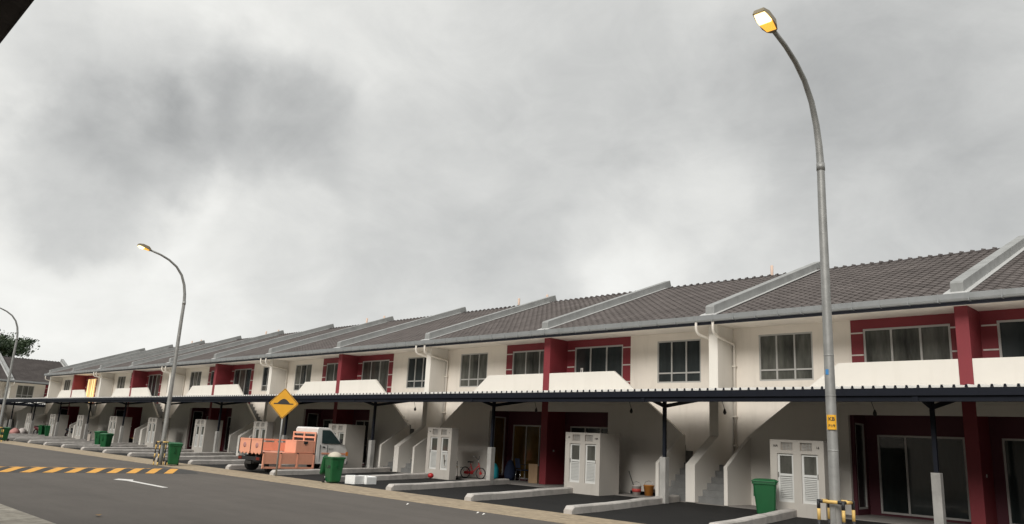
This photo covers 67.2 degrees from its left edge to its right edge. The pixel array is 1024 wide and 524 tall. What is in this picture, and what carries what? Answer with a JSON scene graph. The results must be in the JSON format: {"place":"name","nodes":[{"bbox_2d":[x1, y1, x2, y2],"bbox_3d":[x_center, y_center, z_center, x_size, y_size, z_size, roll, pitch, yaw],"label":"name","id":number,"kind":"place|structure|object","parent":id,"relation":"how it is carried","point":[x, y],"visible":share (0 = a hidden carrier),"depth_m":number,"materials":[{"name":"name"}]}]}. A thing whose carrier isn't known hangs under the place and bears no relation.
{"place":"outdoors","nodes":[
{"label":"outdoors","id":0,"kind":"place"},
{"bbox_2d":[0,0,33,42],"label":"house","id":1,"kind":"structure","parent":0,"point":[12,12],"depth_m":4.86,"materials":[{"name":"tile"}]},
{"bbox_2d":[0,504,54,523],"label":"pavement","id":2,"kind":"structure","parent":0,"point":[9,515],"depth_m":12.03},
{"bbox_2d":[32,344,172,433],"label":"terrace house","id":3,"kind":"structure","parent":0,"point":[63,382],"depth_m":72.36,"materials":[{"name":"paint"}]},
{"bbox_2d":[64,380,70,389],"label":"window","id":4,"kind":"structure","parent":3,"relation":"in","point":[67,382],"depth_m":73.54,"materials":[{"name":"glass"}]},
{"bbox_2d":[88,336,241,438],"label":"terrace house","id":5,"kind":"structure","parent":0,"point":[125,381],"depth_m":61.34,"materials":[{"name":"paint"}]},
{"bbox_2d":[116,410,123,416],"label":"side window","id":6,"kind":"structure","parent":5,"relation":"in","point":[120,413],"depth_m":61.04,"materials":[{"name":"glass"}]},
{"bbox_2d":[117,376,125,387],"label":"window","id":7,"kind":"structure","parent":5,"relation":"in","point":[121,379],"depth_m":63.63,"materials":[{"name":"glass"}]},
{"bbox_2d":[126,330,283,444],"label":"terrace house","id":8,"kind":"structure","parent":0,"point":[158,380],"depth_m":56.74,"materials":[{"name":"paint"}]},
{"bbox_2d":[148,374,160,402],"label":"balcony door","id":9,"kind":"structure","parent":8,"relation":"in","point":[154,380],"depth_m":58.64,"materials":[{"name":"glass"}]},
{"bbox_2d":[143,324,333,450],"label":"terrace house","id":10,"kind":"structure","parent":0,"point":[203,376],"depth_m":51.45,"materials":[{"name":"paint"}]},
{"bbox_2d":[189,371,201,389],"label":"window","id":11,"kind":"structure","parent":10,"relation":"in","point":[195,379],"depth_m":53.74,"materials":[{"name":"glass"}]},
{"bbox_2d":[189,411,202,446],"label":"side window","id":12,"kind":"structure","parent":10,"relation":"in","point":[197,414],"depth_m":50.93,"materials":[{"name":"glass"}]},
{"bbox_2d":[0,443,563,523],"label":"road","id":13,"kind":"structure","parent":0,"point":[200,497],"depth_m":17.50,"materials":[{"name":"asphalt"}]},
{"bbox_2d":[0,402,44,412],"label":"carport canopy","id":14,"kind":"object","parent":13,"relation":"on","point":[32,405],"visible":0.1,"depth_m":87.44,"materials":[{"name":"metal"}]},
{"bbox_2d":[0,467,197,473],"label":"speed hump","id":15,"kind":"object","parent":13,"relation":"on","point":[85,470],"visible":1,"depth_m":25.42,"materials":[{"name":"paint"}]},
{"bbox_2d":[113,479,167,487],"bbox_3d":[-10.364,6.165,21.517,3.450,0.001,0.560,-10,-18,44],"label":"road arrow","id":16,"kind":"object","parent":13,"relation":"on","point":[131,480],"visible":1,"depth_m":21.62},
{"bbox_2d":[153,441,168,464],"bbox_3d":[-14.376,7.862,31.652,0.458,0.974,0.458,-10,-18,44],"label":"hazard guard","id":17,"kind":"object","parent":13,"relation":"on","point":[160,442],"visible":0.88,"depth_m":31.61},
{"bbox_2d":[817,499,855,523],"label":"hazard guard","id":18,"kind":"object","parent":13,"relation":"on","point":[842,503],"visible":0.92,"depth_m":12.57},
{"bbox_2d":[208,316,393,454],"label":"terrace house","id":19,"kind":"structure","parent":0,"point":[253,373],"depth_m":46.85,"materials":[{"name":"paint"}]},
{"bbox_2d":[223,417,230,450],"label":"sliding door","id":20,"kind":"structure","parent":19,"relation":"in","point":[229,418],"depth_m":48.82,"materials":[{"name":"glass"}]},
{"bbox_2d":[233,368,251,394],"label":"balcony door","id":21,"kind":"structure","parent":19,"relation":"in","point":[242,377],"depth_m":48.70,"materials":[{"name":"glass"}]},
{"bbox_2d":[261,367,269,390],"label":"window","id":22,"kind":"structure","parent":19,"relation":"in","point":[266,369],"depth_m":46.79,"materials":[{"name":"glass"}]},
{"bbox_2d":[242,307,466,454],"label":"terrace house","id":23,"kind":"structure","parent":0,"point":[318,367],"depth_m":41.72,"materials":[{"name":"paint"}]},
{"bbox_2d":[294,364,311,390],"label":"window","id":24,"kind":"structure","parent":23,"relation":"in","point":[303,372],"depth_m":43.86,"materials":[{"name":"glass"}]},
{"bbox_2d":[307,413,318,426],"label":"side window","id":25,"kind":"structure","parent":23,"relation":"in","point":[312,420],"depth_m":41.26,"materials":[{"name":"glass"}]},
{"bbox_2d":[323,419,332,427],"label":"sliding door","id":26,"kind":"structure","parent":23,"relation":"in","point":[326,422],"depth_m":41.16,"materials":[{"name":"glass"}]},
{"bbox_2d":[325,363,337,380],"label":"balcony door","id":27,"kind":"structure","parent":23,"relation":"in","point":[332,368],"depth_m":41.79,"materials":[{"name":"glass"}]},
{"bbox_2d":[331,295,555,471],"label":"terrace house","id":28,"kind":"structure","parent":0,"point":[401,361],"depth_m":36.64,"materials":[{"name":"paint"}]},
{"bbox_2d":[356,420,368,463],"bbox_3d":[-7.199,8.956,38.305,2.200,2.100,0.065,-10,-18,44],"label":"sliding door","id":29,"kind":"structure","parent":28,"relation":"in","point":[358,422],"depth_m":38.58,"materials":[{"name":"metal"}]},
{"bbox_2d":[361,360,388,392],"bbox_3d":[-6.923,6.046,38.859,2.300,2.160,0.065,-10,-18,44],"label":"balcony door","id":30,"kind":"structure","parent":28,"relation":"in","point":[378,370],"depth_m":38.90,"materials":[{"name":"glass"}]},
{"bbox_2d":[406,357,426,387],"bbox_3d":[-4.396,5.237,36.508,1.750,1.470,0.065,-10,-18,44],"label":"window","id":31,"kind":"structure","parent":28,"relation":"in","point":[416,370],"depth_m":36.65,"materials":[{"name":"glass"}]},
{"bbox_2d":[9,440,889,523],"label":"parking bay surface","id":32,"kind":"object","parent":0,"point":[682,513],"visible":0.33,"depth_m":21.38,"materials":[{"name":"asphalt"}]},
{"bbox_2d":[9,428,19,433],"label":"cloth heap","id":33,"kind":"object","parent":32,"relation":"on","point":[15,431],"visible":0.86,"depth_m":66.23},
{"bbox_2d":[24,413,35,433],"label":"meter cabinet","id":34,"kind":"object","parent":32,"relation":"on","point":[29,417],"visible":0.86,"depth_m":69.14,"materials":[{"name":"white metal"}]},
{"bbox_2d":[8,436,71,437],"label":"parking kerb","id":35,"kind":"structure","parent":32,"relation":"on","point":[44,436],"depth_m":61.05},
{"bbox_2d":[7,437,74,439],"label":"parking kerb","id":36,"kind":"structure","parent":32,"relation":"on","point":[11,438],"depth_m":57.13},
{"bbox_2d":[38,425,46,434],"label":"wheelie bin","id":37,"kind":"object","parent":32,"relation":"on","point":[41,429],"visible":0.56,"depth_m":65.05,"materials":[{"name":"plastic"}]},
{"bbox_2d":[44,426,50,435],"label":"wheelie bin","id":38,"kind":"object","parent":32,"relation":"on","point":[47,430],"visible":0.47,"depth_m":64.22,"materials":[{"name":"plastic"}]},
{"bbox_2d":[13,438,94,441],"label":"parking kerb","id":39,"kind":"structure","parent":32,"relation":"on","point":[17,439],"depth_m":54.97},
{"bbox_2d":[49,414,68,435],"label":"meter cabinet","id":40,"kind":"object","parent":32,"relation":"on","point":[63,421],"visible":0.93,"depth_m":64.24,"materials":[{"name":"white metal"}]},
{"bbox_2d":[28,440,94,442],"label":"parking kerb","id":41,"kind":"structure","parent":32,"relation":"on","point":[36,441],"depth_m":51.83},
{"bbox_2d":[74,415,87,438],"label":"meter cabinet","id":42,"kind":"object","parent":32,"relation":"on","point":[80,425],"visible":0.92,"depth_m":59.20,"materials":[{"name":"white metal"}]},
{"bbox_2d":[43,442,137,445],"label":"parking kerb","id":43,"kind":"structure","parent":32,"relation":"on","point":[55,443],"depth_m":49.58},
{"bbox_2d":[94,431,107,444],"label":"wheelie bin","id":44,"kind":"object","parent":32,"relation":"on","point":[97,437],"visible":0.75,"depth_m":48.75,"materials":[{"name":"plastic"}]},
{"bbox_2d":[61,444,146,447],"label":"parking kerb","id":45,"kind":"structure","parent":32,"relation":"on","point":[71,446],"depth_m":46.78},
{"bbox_2d":[100,433,113,446],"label":"wheelie bin","id":46,"kind":"object","parent":32,"relation":"on","point":[106,439],"visible":0.79,"depth_m":45.09,"materials":[{"name":"plastic"}]},
{"bbox_2d":[108,416,131,442],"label":"meter cabinet","id":47,"kind":"object","parent":32,"relation":"on","point":[115,423],"visible":0.69,"depth_m":54.37,"materials":[{"name":"white metal"}]},
{"bbox_2d":[80,447,167,449],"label":"parking kerb","id":48,"kind":"structure","parent":32,"relation":"on","point":[120,448],"depth_m":44.81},
{"bbox_2d":[102,449,193,452],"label":"parking kerb","id":49,"kind":"structure","parent":32,"relation":"on","point":[129,451],"depth_m":41.80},
{"bbox_2d":[145,418,162,446],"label":"meter cabinet","id":50,"kind":"object","parent":32,"relation":"on","point":[154,426],"visible":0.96,"depth_m":49.30,"materials":[{"name":"white metal"}]},
{"bbox_2d":[127,452,234,456],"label":"parking kerb","id":51,"kind":"structure","parent":32,"relation":"on","point":[183,454],"depth_m":40.69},
{"bbox_2d":[155,455,244,459],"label":"parking kerb","id":52,"kind":"structure","parent":32,"relation":"on","point":[225,457],"depth_m":37.65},
{"bbox_2d":[192,419,222,451],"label":"meter cabinet","id":53,"kind":"object","parent":32,"relation":"on","point":[204,435],"visible":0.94,"depth_m":44.41,"materials":[{"name":"concrete"}]},
{"bbox_2d":[188,460,244,463],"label":"parking kerb","id":54,"kind":"structure","parent":32,"relation":"on","point":[216,461],"depth_m":34.14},
{"bbox_2d":[252,421,273,441],"bbox_3d":[-12.899,9.205,39.705,1.440,1.930,0.340,-10,-18,44],"label":"meter cabinet","id":55,"kind":"object","parent":32,"relation":"on","point":[262,429],"visible":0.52,"depth_m":39.53,"materials":[{"name":"white metal"}]},
{"bbox_2d":[225,464,320,468],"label":"parking kerb","id":56,"kind":"structure","parent":32,"relation":"on","point":[235,466],"depth_m":31.28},
{"bbox_2d":[238,426,347,471],"bbox_3d":[-8.779,7.567,31.243,1.840,1.780,4.155,-8,-17,39],"label":"flatbed lorry","id":57,"kind":"object","parent":32,"relation":"on","point":[310,447],"visible":0.92,"depth_m":30.72,"materials":[{"name":"orange metal"}]},
{"bbox_2d":[269,467,389,474],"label":"parking kerb","id":58,"kind":"structure","parent":32,"relation":"on","point":[317,471],"depth_m":29.80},
{"bbox_2d":[320,455,345,482],"bbox_3d":[-5.960,6.887,25.607,0.548,0.869,0.826,13,-16,-36],"label":"wheelie bin","id":59,"kind":"object","parent":32,"relation":"on","point":[331,468],"visible":0.84,"depth_m":25.38,"materials":[{"name":"plastic"}]},
{"bbox_2d":[328,452,341,456],"bbox_3d":[-5.883,6.452,25.635,0.480,0.275,0.473,-10,-18,44],"label":"rubbish bag","id":60,"kind":"object","parent":59,"relation":"in","point":[335,454],"visible":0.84,"depth_m":25.49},
{"bbox_2d":[329,424,365,467],"bbox_3d":[-7.574,8.371,34.995,1.440,1.930,1.020,-10,-18,44],"label":"meter cabinet","id":61,"kind":"object","parent":32,"relation":"on","point":[352,437],"visible":0.44,"depth_m":34.55,"materials":[{"name":"white metal"}]},
{"bbox_2d":[345,475,363,483],"bbox_3d":[-5.199,7.187,25.453,0.440,0.270,0.440,-6,-16,32],"label":"foam box","id":62,"kind":"object","parent":32,"relation":"on","point":[351,479],"visible":1,"depth_m":25.30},
{"bbox_2d":[358,475,376,484],"bbox_3d":[-4.834,7.274,25.741,0.440,0.270,0.440,-8,-17,38],"label":"foam box","id":63,"kind":"object","parent":32,"relation":"on","point":[368,479],"visible":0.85,"depth_m":25.59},
{"bbox_2d":[340,473,428,481],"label":"parking kerb","id":64,"kind":"structure","parent":32,"relation":"on","point":[403,476],"depth_m":28.41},
{"bbox_2d":[425,427,458,479],"bbox_3d":[-2.727,7.402,29.817,1.440,1.930,0.347,-10,-18,44],"label":"meter cabinet","id":65,"kind":"object","parent":32,"relation":"on","point":[441,442],"visible":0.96,"depth_m":29.59,"materials":[{"name":"white metal"}]},
{"bbox_2d":[386,478,508,490],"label":"parking kerb","id":66,"kind":"structure","parent":32,"relation":"on","point":[431,485],"depth_m":25.16,"materials":[{"name":"concrete"}]},
{"bbox_2d":[0,383,1023,523],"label":"carport canopy","id":67,"kind":"object","parent":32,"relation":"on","point":[928,396],"visible":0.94,"depth_m":22.27,"materials":[{"name":"metal"}]},
{"bbox_2d":[464,487,572,500],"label":"parking kerb","id":68,"kind":"structure","parent":32,"relation":"on","point":[512,494],"depth_m":22.46,"materials":[{"name":"concrete"}]},
{"bbox_2d":[564,432,619,495],"bbox_3d":[2.599,6.568,25.107,1.440,1.930,1.027,-10,-18,44],"label":"meter cabinet","id":69,"kind":"object","parent":32,"relation":"on","point":[591,463],"visible":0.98,"depth_m":24.69,"materials":[{"name":"paint"}]},
{"bbox_2d":[564,495,679,513],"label":"parking kerb","id":70,"kind":"structure","parent":32,"relation":"on","point":[604,506],"depth_m":20.03,"materials":[{"name":"concrete"}]},
{"bbox_2d":[709,508,796,523],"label":"parking kerb","id":71,"kind":"structure","parent":32,"relation":"on","point":[775,516],"depth_m":17.92,"materials":[{"name":"concrete"}]},
{"bbox_2d":[751,478,778,513],"bbox_3d":[6.468,6.006,19.664,0.661,0.922,0.548,-2,-14,21],"label":"wheelie bin","id":72,"kind":"object","parent":32,"relation":"on","point":[764,491],"visible":0.86,"depth_m":19.48,"materials":[{"name":"plastic"}]},
{"bbox_2d":[770,439,828,519],"bbox_3d":[7.447,5.601,19.932,1.440,1.930,0.347,-10,-18,44],"label":"meter cabinet","id":73,"kind":"object","parent":32,"relation":"on","point":[799,470],"visible":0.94,"depth_m":19.78,"materials":[{"name":"paint"}]},
{"bbox_2d":[0,0,1023,365],"label":"sky","id":74,"kind":"structure","parent":0,"point":[301,165],"materials":[{"name":"grey"}]},
{"bbox_2d":[400,281,670,484],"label":"terrace house","id":75,"kind":"structure","parent":0,"point":[514,352],"depth_m":31.54,"materials":[{"name":"paint"}]},
{"bbox_2d":[459,353,487,386],"bbox_3d":[-1.657,4.752,33.846,1.750,1.470,0.065,-10,-18,44],"label":"window","id":76,"kind":"structure","parent":75,"relation":"in","point":[473,372],"depth_m":33.88,"materials":[{"name":"glass"}]},
{"bbox_2d":[494,416,505,474],"bbox_3d":[-0.552,7.429,31.186,0.065,2.300,0.650,-10,-18,44],"label":"side window","id":77,"kind":"structure","parent":75,"relation":"in","point":[500,422],"depth_m":31.25,"materials":[{"name":"glass"}]},
{"bbox_2d":[512,425,540,479],"bbox_3d":[0.813,7.538,30.521,2.200,2.100,0.065,-10,-18,44],"label":"sliding door","id":78,"kind":"structure","parent":75,"relation":"in","point":[526,438],"depth_m":30.78,"materials":[{"name":"metal"}]},
{"bbox_2d":[512,350,543,374],"bbox_3d":[0.833,4.673,31.324,2.300,2.160,0.065,-10,-18,44],"label":"balcony door","id":79,"kind":"structure","parent":75,"relation":"in","point":[524,362],"depth_m":31.64,"materials":[{"name":"glass"}]},
{"bbox_2d":[181,449,962,523],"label":"apron","id":80,"kind":"object","parent":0,"point":[886,519],"depth_m":20.91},
{"bbox_2d":[67,340,204,437],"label":"terrace house","id":81,"kind":"structure","parent":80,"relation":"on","point":[95,386],"depth_m":66.27,"materials":[{"name":"paint"}]},
{"bbox_2d":[86,378,96,402],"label":"balcony door","id":82,"kind":"structure","parent":81,"relation":"in","point":[90,389],"depth_m":68.61,"materials":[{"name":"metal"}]},
{"bbox_2d":[363,445,366,464],"bbox_3d":[-7.101,9.011,36.326,0.694,1.220,1.739,-2,-14,20],"label":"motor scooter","id":83,"kind":"object","parent":80,"relation":"on","point":[364,453],"visible":0.22,"depth_m":36.61,"materials":[{"name":"plastic"}]},
{"bbox_2d":[460,456,485,478],"bbox_3d":[-1.519,8.030,30.172,1.124,0.875,0.500,-3,-15,25],"label":"child bicycle","id":84,"kind":"object","parent":80,"relation":"on","point":[467,472],"visible":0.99,"depth_m":30.15,"materials":[{"name":"metal"}]},
{"bbox_2d":[494,463,498,478],"bbox_3d":[-0.730,8.268,30.463,0.440,0.620,0.440,-10,-18,44],"label":"turquoise sack","id":85,"kind":"object","parent":80,"relation":"on","point":[496,472],"visible":0.4,"depth_m":30.32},
{"bbox_2d":[504,460,515,480],"bbox_3d":[-0.076,8.220,30.465,0.480,0.780,0.480,-10,-18,44],"label":"dark sack","id":86,"kind":"object","parent":80,"relation":"on","point":[509,472],"visible":0.91,"depth_m":30.29,"materials":[{"name":"blue fabric"}]},
{"bbox_2d":[514,458,528,480],"bbox_3d":[0.398,8.057,29.841,0.501,0.861,0.466,9,-14,-24],"label":"chair","id":87,"kind":"object","parent":80,"relation":"on","point":[517,463],"visible":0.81,"depth_m":29.77,"materials":[{"name":"blue plastic"}]},
{"bbox_2d":[528,464,539,483],"bbox_3d":[0.885,8.008,29.179,0.420,0.700,0.352,-7,-16,36],"label":"cardboard box","id":88,"kind":"object","parent":80,"relation":"on","point":[533,475],"visible":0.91,"depth_m":29.03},
{"bbox_2d":[631,481,640,494],"bbox_3d":[4.018,7.296,24.867,0.326,0.426,0.321,-10,-18,44],"label":"bucket","id":89,"kind":"object","parent":80,"relation":"on","point":[636,489],"visible":0.98,"depth_m":24.74,"materials":[{"name":"white plastic"}]},
{"bbox_2d":[643,481,653,495],"bbox_3d":[4.408,7.288,24.835,0.356,0.466,0.351,-10,-18,44],"label":"bucket","id":90,"kind":"object","parent":80,"relation":"on","point":[648,490],"visible":0.99,"depth_m":24.70,"materials":[{"name":"orange plastic"}]},
{"bbox_2d":[537,261,819,502],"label":"terrace house","id":91,"kind":"structure","parent":80,"relation":"on","point":[666,338],"depth_m":26.63,"materials":[{"name":"paint"}]},
{"bbox_2d":[570,426,607,433],"bbox_3d":[2.976,7.155,28.420,2.200,2.100,0.065,-10,-18,44],"label":"sliding door","id":92,"kind":"structure","parent":91,"relation":"in","point":[604,430],"depth_m":28.76,"materials":[{"name":"glass"}]},
{"bbox_2d":[575,345,622,377],"bbox_3d":[3.252,4.244,28.973,2.300,2.160,0.065,-10,-18,44],"label":"balcony door","id":93,"kind":"structure","parent":91,"relation":"in","point":[595,358],"depth_m":29.07,"materials":[{"name":"glass"}]},
{"bbox_2d":[657,339,700,382],"bbox_3d":[5.778,3.435,26.622,1.750,1.470,0.065,-10,-18,44],"label":"window","id":94,"kind":"structure","parent":91,"relation":"in","point":[678,361],"depth_m":26.62,"materials":[{"name":"glass"}]},
{"bbox_2d":[698,235,1023,523],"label":"terrace house","id":95,"kind":"structure","parent":0,"point":[902,322],"depth_m":21.60,"materials":[{"name":"white paint"}]},
{"bbox_2d":[759,332,813,380],"bbox_3d":[8.518,2.950,23.961,1.750,1.470,0.065,-10,-18,44],"label":"window","id":96,"kind":"structure","parent":95,"relation":"in","point":[783,356],"depth_m":23.95,"materials":[{"name":"glass"}]},
{"bbox_2d":[855,423,867,508],"bbox_3d":[9.622,5.627,21.301,0.065,2.300,0.650,-10,-18,44],"label":"side window","id":97,"kind":"structure","parent":95,"relation":"in","point":[859,428],"depth_m":21.35,"materials":[{"name":"glass"}]},
{"bbox_2d":[863,324,952,361],"bbox_3d":[11.007,2.871,21.439,2.300,2.160,0.065,-10,-18,44],"label":"balcony door","id":98,"kind":"structure","parent":95,"relation":"in","point":[923,342],"depth_m":21.54,"materials":[{"name":"glass"}]},
{"bbox_2d":[877,435,970,521],"bbox_3d":[10.988,5.736,20.636,2.200,2.100,0.065,-10,-18,44],"label":"sliding door","id":99,"kind":"structure","parent":95,"relation":"in","point":[906,467],"depth_m":20.68,"materials":[{"name":"glass"}]},
{"bbox_2d":[953,251,1023,523],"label":"terrace house","id":100,"kind":"structure","parent":0,"point":[996,299],"depth_m":19.33,"materials":[{"name":"white paint"}]},
{"bbox_2d":[997,319,1023,356],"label":"balcony door","id":101,"kind":"structure","parent":100,"relation":"in","point":[1010,332],"depth_m":19.82,"materials":[{"name":"glass"}]},
{"bbox_2d":[1002,438,1023,523],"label":"sliding door","id":102,"kind":"structure","parent":100,"relation":"in","point":[1013,449],"depth_m":19.18,"materials":[{"name":"glass"}]},
{"label":"ground","id":103,"kind":"structure","parent":0,"visible":0},
{"bbox_2d":[0,353,13,426],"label":"terrace house","id":104,"kind":"structure","parent":103,"relation":"on","point":[4,370],"depth_m":89.57,"materials":[{"name":"paint"}]},
{"bbox_2d":[0,307,18,429],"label":"street lamp","id":105,"kind":"object","parent":103,"relation":"on","point":[9,377],"visible":1,"depth_m":51.07,"materials":[{"name":"metal"}]},
{"bbox_2d":[0,329,39,357],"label":"rain tree","id":106,"kind":"object","parent":103,"relation":"on","point":[7,346],"visible":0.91,"depth_m":114.50,"materials":[{"name":"green plant"}]},
{"bbox_2d":[2,356,67,429],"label":"terrace house","id":107,"kind":"structure","parent":103,"relation":"on","point":[29,381],"depth_m":91.74,"materials":[{"name":"paint"}]},
{"bbox_2d":[15,385,34,397],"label":"window","id":108,"kind":"structure","parent":107,"relation":"in","point":[23,391],"depth_m":91.23,"materials":[{"name":"glass"}]},
{"bbox_2d":[137,243,185,464],"bbox_3d":[-14.944,3.794,31.809,0.264,8.939,2.320,-10,-18,44],"label":"street lamp","id":109,"kind":"object","parent":103,"relation":"on","point":[173,372],"visible":0.94,"depth_m":32.31,"materials":[{"name":"metal"}]},
{"bbox_2d":[0,440,641,523],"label":"drain strip","id":110,"kind":"object","parent":103,"relation":"on","point":[557,517],"visible":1,"depth_m":22.05,"materials":[{"name":"concrete"}]},
{"bbox_2d":[0,427,9,440],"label":"wheelie bin","id":111,"kind":"object","parent":110,"relation":"on","point":[6,433],"visible":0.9,"depth_m":52.31,"materials":[{"name":"plastic"}]},
{"bbox_2d":[165,442,183,464],"bbox_3d":[-13.855,7.863,31.597,0.548,0.922,0.661,10,-15,-29],"label":"wheelie bin","id":112,"kind":"object","parent":110,"relation":"on","point":[174,452],"visible":1,"depth_m":31.39,"materials":[{"name":"plastic"}]},
{"bbox_2d":[269,389,297,475],"bbox_3d":[-8.411,6.197,28.028,1.079,3.150,0.094,2,-13,4],"label":"warning sign","id":113,"kind":"object","parent":110,"relation":"on","point":[283,403],"visible":0.96,"depth_m":28.20,"materials":[{"name":"metal"}]},
{"bbox_2d":[752,7,841,523],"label":"street lamp","id":114,"kind":"object","parent":103,"relation":"on","point":[765,19],"visible":1,"depth_m":13.21,"materials":[{"name":"metal"}]},
{"bbox_2d":[830,506,835,523],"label":"access door","id":115,"kind":"structure","parent":114,"relation":"in","point":[833,508],"depth_m":12.52,"materials":[{"name":"metal"}]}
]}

